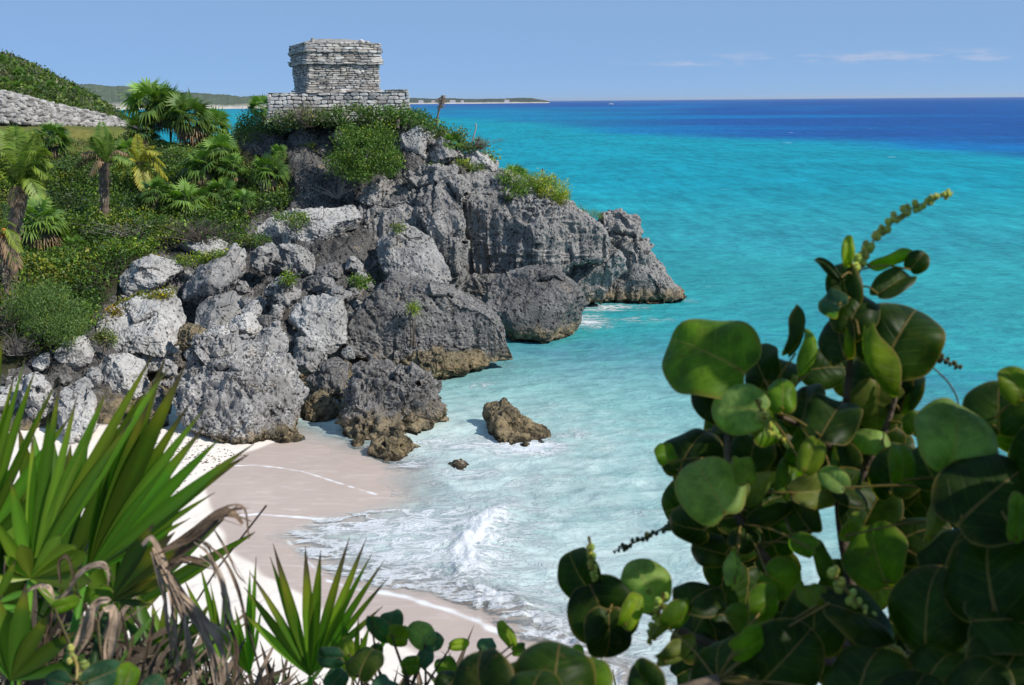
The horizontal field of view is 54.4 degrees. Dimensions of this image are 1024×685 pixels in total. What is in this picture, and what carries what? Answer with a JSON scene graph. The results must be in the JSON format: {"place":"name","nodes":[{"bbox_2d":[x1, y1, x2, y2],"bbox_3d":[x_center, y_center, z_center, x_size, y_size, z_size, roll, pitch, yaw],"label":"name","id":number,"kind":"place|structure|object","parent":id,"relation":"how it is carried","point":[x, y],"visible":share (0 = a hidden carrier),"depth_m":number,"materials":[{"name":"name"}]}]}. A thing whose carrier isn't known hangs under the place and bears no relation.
{"place":"outdoors","nodes":[
{"label":"outdoors","id":0,"kind":"place"},
{"bbox_2d":[10,88,174,144],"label":"hill","id":1,"kind":"structure","parent":0,"point":[157,141],"depth_m":101.64,"materials":[{"name":"green plant"}]},
{"bbox_2d":[0,49,141,129],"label":"hill scrub","id":2,"kind":"object","parent":1,"relation":"on","point":[37,80],"visible":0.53,"depth_m":123.04,"materials":[{"name":"green plant"}]},
{"bbox_2d":[78,84,267,109],"bbox_3d":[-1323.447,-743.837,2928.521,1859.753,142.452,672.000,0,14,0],"label":"shore","id":3,"kind":"structure","parent":0,"point":[109,94],"depth_m":2777.46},
{"bbox_2d":[0,122,594,430],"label":"bedrock","id":4,"kind":"structure","parent":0,"point":[305,162],"depth_m":61.48,"materials":[{"name":"grey stone"}]},
{"bbox_2d":[19,372,53,420],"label":"boulder","id":5,"kind":"object","parent":4,"relation":"on","point":[40,389],"visible":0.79,"depth_m":42.71,"materials":[{"name":"stone"}]},
{"bbox_2d":[32,353,49,370],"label":"boulder","id":6,"kind":"object","parent":4,"relation":"on","point":[41,362],"visible":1,"depth_m":45.83,"materials":[{"name":"stone"}]},
{"bbox_2d":[54,335,95,370],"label":"boulder","id":7,"kind":"object","parent":4,"relation":"on","point":[79,357],"visible":0.89,"depth_m":46.69,"materials":[{"name":"stone"}]},
{"bbox_2d":[89,320,117,350],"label":"plant","id":8,"kind":"object","parent":4,"relation":"on","point":[100,336],"visible":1,"depth_m":47.55,"materials":[{"name":"green plant"}]},
{"bbox_2d":[97,352,149,398],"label":"boulder","id":9,"kind":"object","parent":4,"relation":"on","point":[120,372],"visible":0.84,"depth_m":46.86,"materials":[{"name":"stone"}]},
{"bbox_2d":[95,288,186,372],"bbox_3d":[-19.098,-0.683,51.352,4.258,3.603,4.564,0,14,0],"label":"boulder","id":10,"kind":"object","parent":4,"relation":"on","point":[145,328],"visible":0.82,"depth_m":50.39,"materials":[{"name":"stone"}]},
{"bbox_2d":[110,283,176,307],"bbox_3d":[-19.139,-2.329,51.884,3.574,1.580,1.392,-2,14,-8],"label":"plant","id":11,"kind":"object","parent":10,"relation":"on","point":[160,294],"visible":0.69,"depth_m":51.75,"materials":[{"name":"green plant"}]},
{"bbox_2d":[118,254,183,295],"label":"boulder","id":12,"kind":"object","parent":4,"relation":"on","point":[149,272],"visible":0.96,"depth_m":54.52,"materials":[{"name":"stone"}]},
{"bbox_2d":[173,322,206,350],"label":"boulder","id":13,"kind":"object","parent":4,"relation":"on","point":[187,331],"visible":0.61,"depth_m":49.04,"materials":[{"name":"stone"}]},
{"bbox_2d":[181,243,246,305],"bbox_3d":[-16.618,-3.826,55.372,3.171,3.092,3.947,0,14,0],"label":"boulder","id":14,"kind":"object","parent":4,"relation":"on","point":[221,274],"visible":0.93,"depth_m":54.50,"materials":[{"name":"grey stone"}]},
{"bbox_2d":[169,245,230,270],"bbox_3d":[-17.547,-4.682,55.959,3.740,1.593,1.683,0,14,0],"label":"plant","id":15,"kind":"object","parent":14,"relation":"on","point":[207,259],"visible":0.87,"depth_m":55.88,"materials":[{"name":"green plant"}]},
{"bbox_2d":[194,290,242,329],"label":"boulder","id":16,"kind":"object","parent":4,"relation":"on","point":[222,309],"visible":0.83,"depth_m":52.73,"materials":[{"name":"grey stone"}]},
{"bbox_2d":[231,188,257,219],"bbox_3d":[-16.952,-8.743,63.021,2.026,2.220,1.906,0,14,0],"label":"fan palm","id":17,"kind":"object","parent":4,"relation":"on","point":[248,195],"visible":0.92,"depth_m":62.69,"materials":[{"name":"green plant"}]},
{"bbox_2d":[229,311,261,336],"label":"boulder","id":18,"kind":"object","parent":4,"relation":"on","point":[248,323],"visible":0.88,"depth_m":50.92,"materials":[{"name":"stone"}]},
{"bbox_2d":[228,231,272,248],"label":"plant","id":19,"kind":"object","parent":4,"relation":"on","point":[252,238],"visible":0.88,"depth_m":60.77,"materials":[{"name":"green plant"}]},
{"bbox_2d":[231,107,281,136],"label":"broadleaf bush","id":20,"kind":"object","parent":4,"relation":"on","point":[247,120],"visible":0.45,"depth_m":73.44,"materials":[{"name":"green plant"}]},
{"bbox_2d":[250,242,279,273],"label":"boulder","id":21,"kind":"object","parent":4,"relation":"on","point":[267,254],"visible":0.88,"depth_m":58.11,"materials":[{"name":"grey stone"}]},
{"bbox_2d":[254,327,288,351],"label":"boulder","id":22,"kind":"object","parent":4,"relation":"on","point":[276,338],"visible":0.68,"depth_m":49.71,"materials":[{"name":"grey stone"}]},
{"bbox_2d":[263,276,301,308],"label":"boulder","id":23,"kind":"object","parent":4,"relation":"on","point":[275,293],"visible":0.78,"depth_m":55.57,"materials":[{"name":"grey stone"}]},
{"bbox_2d":[270,207,311,232],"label":"plant","id":24,"kind":"object","parent":4,"relation":"on","point":[292,217],"visible":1,"depth_m":60.95,"materials":[{"name":"green plant"}]},
{"bbox_2d":[276,243,315,276],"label":"boulder","id":25,"kind":"object","parent":4,"relation":"on","point":[298,258],"visible":0.84,"depth_m":59.34,"materials":[{"name":"grey stone"}]},
{"bbox_2d":[264,100,332,134],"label":"broadleaf bush","id":26,"kind":"object","parent":4,"relation":"on","point":[291,120],"visible":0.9,"depth_m":67.55,"materials":[{"name":"green plant"}]},
{"bbox_2d":[287,128,319,147],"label":"boulder","id":27,"kind":"object","parent":4,"relation":"on","point":[308,136],"visible":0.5,"depth_m":70.51,"materials":[{"name":"grey stone"}]},
{"bbox_2d":[289,293,347,354],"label":"boulder","id":28,"kind":"object","parent":4,"relation":"on","point":[321,320],"visible":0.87,"depth_m":51.05,"materials":[{"name":"stone"}]},
{"bbox_2d":[306,263,340,294],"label":"boulder","id":29,"kind":"object","parent":4,"relation":"on","point":[313,283],"visible":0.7,"depth_m":58.13,"materials":[{"name":"stone"}]},
{"bbox_2d":[305,357,348,399],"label":"boulder","id":30,"kind":"object","parent":4,"relation":"on","point":[330,376],"visible":0.74,"depth_m":46.98,"materials":[{"name":"stone"}]},
{"bbox_2d":[293,336,324,373],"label":"boulder","id":31,"kind":"object","parent":30,"relation":"on","point":[308,355],"visible":0.92,"depth_m":47.32,"materials":[{"name":"grey stone"}]},
{"bbox_2d":[266,38,409,122],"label":"temple","id":32,"kind":"structure","parent":4,"relation":"on","point":[326,73],"depth_m":68.96,"materials":[{"name":"grey stone"}]},
{"bbox_2d":[325,285,352,305],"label":"boulder","id":33,"kind":"object","parent":4,"relation":"on","point":[340,292],"visible":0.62,"depth_m":54.47,"materials":[{"name":"grey stone"}]},
{"bbox_2d":[346,271,375,295],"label":"plant","id":34,"kind":"object","parent":4,"relation":"on","point":[358,280],"visible":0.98,"depth_m":58.27,"materials":[{"name":"green plant"}]},
{"bbox_2d":[376,221,451,283],"bbox_3d":[-6.096,-5.396,61.498,5.018,3.962,3.513,5,15,21],"label":"boulder","id":35,"kind":"object","parent":4,"relation":"on","point":[415,252],"visible":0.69,"depth_m":60.90,"materials":[{"name":"grey stone"}]},
{"bbox_2d":[399,125,428,159],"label":"boulder","id":36,"kind":"object","parent":4,"relation":"on","point":[415,139],"visible":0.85,"depth_m":67.41,"materials":[{"name":"stone"}]},
{"bbox_2d":[393,345,489,379],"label":"boulder","id":37,"kind":"object","parent":4,"relation":"on","point":[441,364],"visible":0.54,"depth_m":51.72,"materials":[{"name":"stone"}]},
{"bbox_2d":[346,270,512,364],"bbox_3d":[-4.541,-1.404,54.046,9.161,4.832,4.830,0,14,0],"label":"boulder","id":38,"kind":"object","parent":37,"relation":"on","point":[452,319],"visible":0.81,"depth_m":52.92,"materials":[{"name":"stone"}]},
{"bbox_2d":[405,299,423,347],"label":"plant","id":39,"kind":"object","parent":38,"relation":"on","point":[414,309],"visible":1,"depth_m":52.13,"materials":[{"name":"green plant"}]},
{"bbox_2d":[429,136,458,164],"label":"boulder","id":40,"kind":"object","parent":4,"relation":"on","point":[441,153],"visible":0.92,"depth_m":67.25,"materials":[{"name":"grey stone"}]},
{"bbox_2d":[483,264,588,343],"bbox_3d":[1.474,-2.336,60.496,6.458,4.612,4.706,0,14,0],"label":"boulder","id":41,"kind":"object","parent":4,"relation":"on","point":[537,303],"visible":0.93,"depth_m":59.25,"materials":[{"name":"stone"}]},
{"bbox_2d":[0,126,596,413],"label":"headland terrain","id":42,"kind":"structure","parent":0,"point":[8,361],"depth_m":57.09,"materials":[{"name":"green plant"}]},
{"bbox_2d":[0,204,23,304],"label":"coconut palm","id":43,"kind":"object","parent":42,"relation":"on","point":[5,234],"visible":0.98,"depth_m":48.17,"materials":[{"name":"green plant"}]},
{"bbox_2d":[0,278,23,347],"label":"feathery bush","id":44,"kind":"object","parent":42,"relation":"on","point":[6,325],"visible":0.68,"depth_m":47.24,"materials":[{"name":"green plant"}]},
{"bbox_2d":[0,324,44,355],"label":"bare shrub","id":45,"kind":"object","parent":42,"relation":"on","point":[17,351],"visible":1,"depth_m":45.61,"materials":[{"name":"grey plant"}]},
{"bbox_2d":[0,126,53,288],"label":"coconut palm","id":46,"kind":"object","parent":42,"relation":"on","point":[23,157],"visible":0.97,"depth_m":50.45,"materials":[{"name":"green plant"}]},
{"bbox_2d":[5,193,72,252],"bbox_3d":[-27.574,-6.766,57.891,3.800,4.240,3.817,-9,16,-31],"label":"fan palm","id":47,"kind":"object","parent":42,"relation":"on","point":[40,208],"visible":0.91,"depth_m":57.55,"materials":[{"name":"green plant"}]},
{"bbox_2d":[0,276,94,350],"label":"feathery bush","id":48,"kind":"object","parent":42,"relation":"on","point":[40,302],"visible":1,"depth_m":46.03,"materials":[{"name":"green plant"}]},
{"bbox_2d":[28,119,74,159],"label":"fan palm","id":49,"kind":"object","parent":42,"relation":"on","point":[54,130],"visible":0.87,"depth_m":75.27,"materials":[{"name":"green plant"}]},
{"bbox_2d":[8,184,100,216],"bbox_3d":[-28.957,-8.750,64.383,7.269,3.292,5.021,0,14,0],"label":"broadleaf bush","id":50,"kind":"object","parent":42,"relation":"on","point":[56,199],"visible":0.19,"depth_m":64.10,"materials":[{"name":"green plant"}]},
{"bbox_2d":[36,153,99,192],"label":"broadleaf bush","id":51,"kind":"object","parent":42,"relation":"on","point":[69,165],"visible":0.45,"depth_m":69.14,"materials":[{"name":"green plant"}]},
{"bbox_2d":[0,90,137,127],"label":"stone wall","id":52,"kind":"structure","parent":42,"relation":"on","point":[18,109],"depth_m":94.55,"materials":[{"name":"grey stone"}]},
{"bbox_2d":[52,211,124,242],"bbox_3d":[-26.113,-6.743,60.460,5.945,2.553,3.235,7,15,28],"label":"broadleaf bush","id":53,"kind":"object","parent":42,"relation":"on","point":[89,235],"visible":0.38,"depth_m":59.31,"materials":[{"name":"green plant"}]},
{"bbox_2d":[75,121,135,224],"bbox_3d":[-24.759,-10.005,60.776,4.139,6.832,2.158,0,14,0],"label":"coconut palm","id":54,"kind":"object","parent":42,"relation":"on","point":[103,164],"visible":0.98,"depth_m":60.45,"materials":[{"name":"green plant"}]},
{"bbox_2d":[115,134,168,192],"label":"coconut palm","id":55,"kind":"object","parent":42,"relation":"on","point":[139,167],"visible":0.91,"depth_m":67.62,"materials":[{"name":"yellow plant"}]},
{"bbox_2d":[119,114,164,147],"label":"fan palm","id":56,"kind":"object","parent":42,"relation":"on","point":[131,122],"visible":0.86,"depth_m":77.99,"materials":[{"name":"green plant"}]},
{"bbox_2d":[115,76,176,138],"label":"fan palm","id":57,"kind":"object","parent":42,"relation":"on","point":[134,100],"visible":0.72,"depth_m":78.16,"materials":[{"name":"green plant"}]},
{"bbox_2d":[0,145,298,360],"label":"ground cover","id":58,"kind":"object","parent":42,"relation":"on","point":[43,258],"visible":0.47,"depth_m":59.80,"materials":[{"name":"green plant"}]},
{"bbox_2d":[136,175,172,213],"bbox_3d":[-22.889,-9.388,64.017,2.507,2.944,2.527,-12,18,-40],"label":"fan palm","id":59,"kind":"object","parent":42,"relation":"on","point":[156,182],"visible":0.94,"depth_m":63.62,"materials":[{"name":"green plant"}]},
{"bbox_2d":[109,175,207,221],"bbox_3d":[-22.891,-8.998,65.096,4.545,3.720,7.154,2,14,9],"label":"broadleaf bush","id":60,"kind":"object","parent":42,"relation":"on","point":[136,203],"visible":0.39,"depth_m":63.57,"materials":[{"name":"green plant"}]},
{"bbox_2d":[139,81,192,145],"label":"fan palm","id":61,"kind":"object","parent":42,"relation":"on","point":[152,104],"visible":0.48,"depth_m":78.84,"materials":[{"name":"green plant"}]},
{"bbox_2d":[118,212,231,238],"bbox_3d":[-20.626,-6.931,60.716,6.808,2.207,2.746,-3,14,-11],"label":"broadleaf bush","id":62,"kind":"object","parent":42,"relation":"on","point":[153,217],"visible":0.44,"depth_m":60.24,"materials":[{"name":"green plant"}]},
{"bbox_2d":[149,140,203,181],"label":"broadleaf bush","id":63,"kind":"object","parent":42,"relation":"on","point":[182,150],"visible":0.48,"depth_m":71.06,"materials":[{"name":"green plant"}]},
{"bbox_2d":[159,176,212,216],"bbox_3d":[-20.922,-8.905,63.998,3.517,3.596,3.781,0,14,0],"label":"fan palm","id":64,"kind":"object","parent":42,"relation":"on","point":[178,195],"visible":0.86,"depth_m":63.55,"materials":[{"name":"green plant"}]},
{"bbox_2d":[160,88,217,148],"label":"fan palm","id":65,"kind":"object","parent":42,"relation":"on","point":[187,132],"visible":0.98,"depth_m":77.65,"materials":[{"name":"green plant"}]},
{"bbox_2d":[177,236,227,256],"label":"boulder","id":66,"kind":"object","parent":42,"relation":"on","point":[197,246],"visible":0.56,"depth_m":59.56,"materials":[{"name":"stone"}]},
{"bbox_2d":[180,142,225,188],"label":"fan palm","id":67,"kind":"object","parent":42,"relation":"on","point":[191,164],"visible":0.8,"depth_m":67.92,"materials":[{"name":"green plant"}]},
{"bbox_2d":[143,210,271,242],"bbox_3d":[-18.177,-7.007,59.637,7.397,2.054,4.014,-4,14,-14],"label":"bare shrub","id":68,"kind":"object","parent":42,"relation":"on","point":[192,233],"visible":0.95,"depth_m":59.25,"materials":[{"name":"green plant"}]},
{"bbox_2d":[191,106,233,141],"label":"fan palm","id":69,"kind":"object","parent":42,"relation":"on","point":[221,119],"visible":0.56,"depth_m":78.84,"materials":[{"name":"green plant"}]},
{"bbox_2d":[198,130,241,172],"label":"fan palm","id":70,"kind":"object","parent":42,"relation":"on","point":[222,140],"visible":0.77,"depth_m":68.03,"materials":[{"name":"green plant"}]},
{"bbox_2d":[205,175,237,204],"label":"fan palm","id":71,"kind":"object","parent":42,"relation":"on","point":[225,182],"visible":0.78,"depth_m":65.13,"materials":[{"name":"green plant"}]},
{"bbox_2d":[215,151,249,186],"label":"fan palm","id":72,"kind":"object","parent":42,"relation":"on","point":[231,158],"visible":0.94,"depth_m":67.28,"materials":[{"name":"green plant"}]},
{"bbox_2d":[246,94,267,121],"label":"fan palm","id":73,"kind":"object","parent":42,"relation":"on","point":[256,101],"visible":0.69,"depth_m":96.89,"materials":[{"name":"green plant"}]},
{"bbox_2d":[248,152,291,200],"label":"fan palm","id":74,"kind":"object","parent":42,"relation":"on","point":[278,165],"visible":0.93,"depth_m":66.00,"materials":[{"name":"green plant"}]},
{"bbox_2d":[313,99,408,131],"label":"broadleaf bush","id":75,"kind":"object","parent":42,"relation":"on","point":[369,116],"visible":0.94,"depth_m":67.16,"materials":[{"name":"green plant"}]},
{"bbox_2d":[224,108,498,159],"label":"bushes","id":76,"kind":"object","parent":42,"relation":"on","point":[263,128],"visible":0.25,"depth_m":70.61,"materials":[{"name":"green plant"}]},
{"bbox_2d":[382,100,454,135],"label":"broadleaf bush","id":77,"kind":"object","parent":42,"relation":"on","point":[429,125],"visible":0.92,"depth_m":67.59,"materials":[{"name":"green plant"}]},
{"bbox_2d":[427,124,501,162],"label":"broadleaf bush","id":78,"kind":"object","parent":42,"relation":"on","point":[468,147],"visible":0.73,"depth_m":68.00,"materials":[{"name":"green plant"}]},
{"bbox_2d":[0,423,631,684],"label":"beach","id":79,"kind":"structure","parent":0,"point":[311,477],"depth_m":33.85,"materials":[{"name":"beige sand"}]},
{"bbox_2d":[0,376,22,416],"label":"boulder","id":80,"kind":"object","parent":79,"relation":"on","point":[4,391],"visible":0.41,"depth_m":44.04,"materials":[{"name":"stone"}]},
{"bbox_2d":[57,376,98,443],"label":"boulder","id":81,"kind":"object","parent":79,"relation":"on","point":[86,403],"visible":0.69,"depth_m":41.96,"materials":[{"name":"stone"}]},
{"bbox_2d":[147,414,168,427],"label":"boulder","id":82,"kind":"object","parent":79,"relation":"on","point":[166,423],"visible":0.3,"depth_m":44.34,"materials":[{"name":"stone"}]},
{"bbox_2d":[137,386,171,418],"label":"boulder","id":83,"kind":"object","parent":82,"relation":"on","point":[159,397],"visible":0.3,"depth_m":44.58,"materials":[{"name":"stone"}]},
{"bbox_2d":[169,330,308,444],"bbox_3d":[-12.064,2.128,43.756,6.026,5.001,5.232,0,14,0],"label":"boulder","id":84,"kind":"object","parent":79,"relation":"on","point":[240,391],"visible":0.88,"depth_m":43.18,"materials":[{"name":"stone"}]},
{"bbox_2d":[270,426,305,443],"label":"boulder","id":85,"kind":"object","parent":79,"relation":"on","point":[284,434],"visible":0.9,"depth_m":42.33,"materials":[{"name":"stone"}]},
{"bbox_2d":[300,389,339,421],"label":"boulder","id":86,"kind":"object","parent":79,"relation":"on","point":[319,405],"visible":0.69,"depth_m":45.29,"materials":[{"name":"stone"}]},
{"bbox_2d":[335,354,448,441],"bbox_3d":[-5.306,2.751,44.177,4.970,3.887,4.458,0,14,0],"label":"boulder","id":87,"kind":"object","parent":79,"relation":"on","point":[386,397],"visible":0.73,"depth_m":43.25,"materials":[{"name":"stone"}]},
{"bbox_2d":[367,430,420,463],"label":"boulder","id":88,"kind":"object","parent":79,"relation":"on","point":[396,445],"visible":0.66,"depth_m":40.45,"materials":[{"name":"stone"}]},
{"bbox_2d":[482,397,550,444],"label":"boulder","id":89,"kind":"object","parent":79,"relation":"on","point":[505,419],"visible":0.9,"depth_m":42.80,"materials":[{"name":"stone"}]},
{"bbox_2d":[409,98,548,103],"bbox_3d":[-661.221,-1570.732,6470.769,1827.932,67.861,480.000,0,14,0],"label":"distant coastline","id":90,"kind":"structure","parent":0,"point":[477,101],"depth_m":6344.06,"materials":[{"name":"beige sand"}]},
{"bbox_2d":[293,127,686,304],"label":"cliff","id":91,"kind":"structure","parent":0,"point":[463,218],"depth_m":65.53,"materials":[{"name":"stone"}]},
{"bbox_2d":[255,205,361,244],"bbox_3d":[-12.837,-7.177,62.712,6.850,2.583,3.234,-4,14,-13],"label":"boulder","id":92,"kind":"object","parent":91,"relation":"on","point":[326,224],"visible":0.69,"depth_m":62.11,"materials":[{"name":"stone"}]},
{"bbox_2d":[319,117,406,188],"bbox_3d":[-9.568,-12.270,64.376,5.577,4.488,4.253,0,14,0],"label":"feathery bush","id":93,"kind":"object","parent":91,"relation":"on","point":[349,160],"visible":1,"depth_m":63.91,"materials":[{"name":"green plant"}]},
{"bbox_2d":[359,182,381,205],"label":"boulder","id":94,"kind":"object","parent":91,"relation":"on","point":[372,194],"visible":1,"depth_m":64.88,"materials":[{"name":"grey stone"}]},
{"bbox_2d":[464,150,498,171],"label":"boulder","id":95,"kind":"object","parent":91,"relation":"on","point":[475,157],"visible":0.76,"depth_m":67.61,"materials":[{"name":"stone"}]},
{"bbox_2d":[493,163,544,203],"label":"cliff shrub","id":96,"kind":"object","parent":91,"relation":"on","point":[517,186],"visible":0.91,"depth_m":65.52,"materials":[{"name":"green plant"}]},
{"bbox_2d":[528,168,575,204],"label":"cliff shrub","id":97,"kind":"object","parent":91,"relation":"on","point":[563,194],"visible":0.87,"depth_m":65.59,"materials":[{"name":"green plant"}]},
{"bbox_2d":[0,0,1023,100],"label":"sky","id":98,"kind":"structure","parent":0,"point":[548,50],"materials":[{"name":"blue"}]},
{"bbox_2d":[116,97,1023,684],"bbox_3d":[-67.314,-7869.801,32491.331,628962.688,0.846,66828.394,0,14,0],"label":"sea","id":99,"kind":"structure","parent":0,"point":[748,211],"depth_m":72.61,"materials":[{"name":"liquid"}]},
{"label":"cliff top ground","id":100,"kind":"structure","parent":0,"visible":0},
{"bbox_2d":[0,337,255,684],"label":"fan palm","id":101,"kind":"object","parent":100,"relation":"on","point":[120,485],"visible":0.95,"depth_m":2.29,"materials":[{"name":"green plant"}]},
{"bbox_2d":[0,505,615,684],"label":"undergrowth","id":102,"kind":"object","parent":100,"relation":"on","point":[155,661],"visible":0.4,"depth_m":2.67,"materials":[{"name":"plant"}]},
{"bbox_2d":[45,585,165,684],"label":"sea grape seedling","id":103,"kind":"object","parent":102,"relation":"on","point":[108,672],"visible":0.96,"depth_m":2.01,"materials":[{"name":"green plant"}]},
{"bbox_2d":[184,537,388,684],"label":"fan palm","id":104,"kind":"object","parent":102,"relation":"on","point":[294,645],"visible":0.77,"depth_m":2.59,"materials":[{"name":"green plant"}]},
{"bbox_2d":[317,609,583,684],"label":"sea grape seedling","id":105,"kind":"object","parent":102,"relation":"on","point":[364,664],"visible":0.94,"depth_m":2.46,"materials":[{"name":"green plant"}]},
{"bbox_2d":[452,188,1023,684],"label":"sea grape bush","id":106,"kind":"object","parent":100,"relation":"on","point":[766,464],"visible":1,"depth_m":1.90,"materials":[{"name":"green plant"}]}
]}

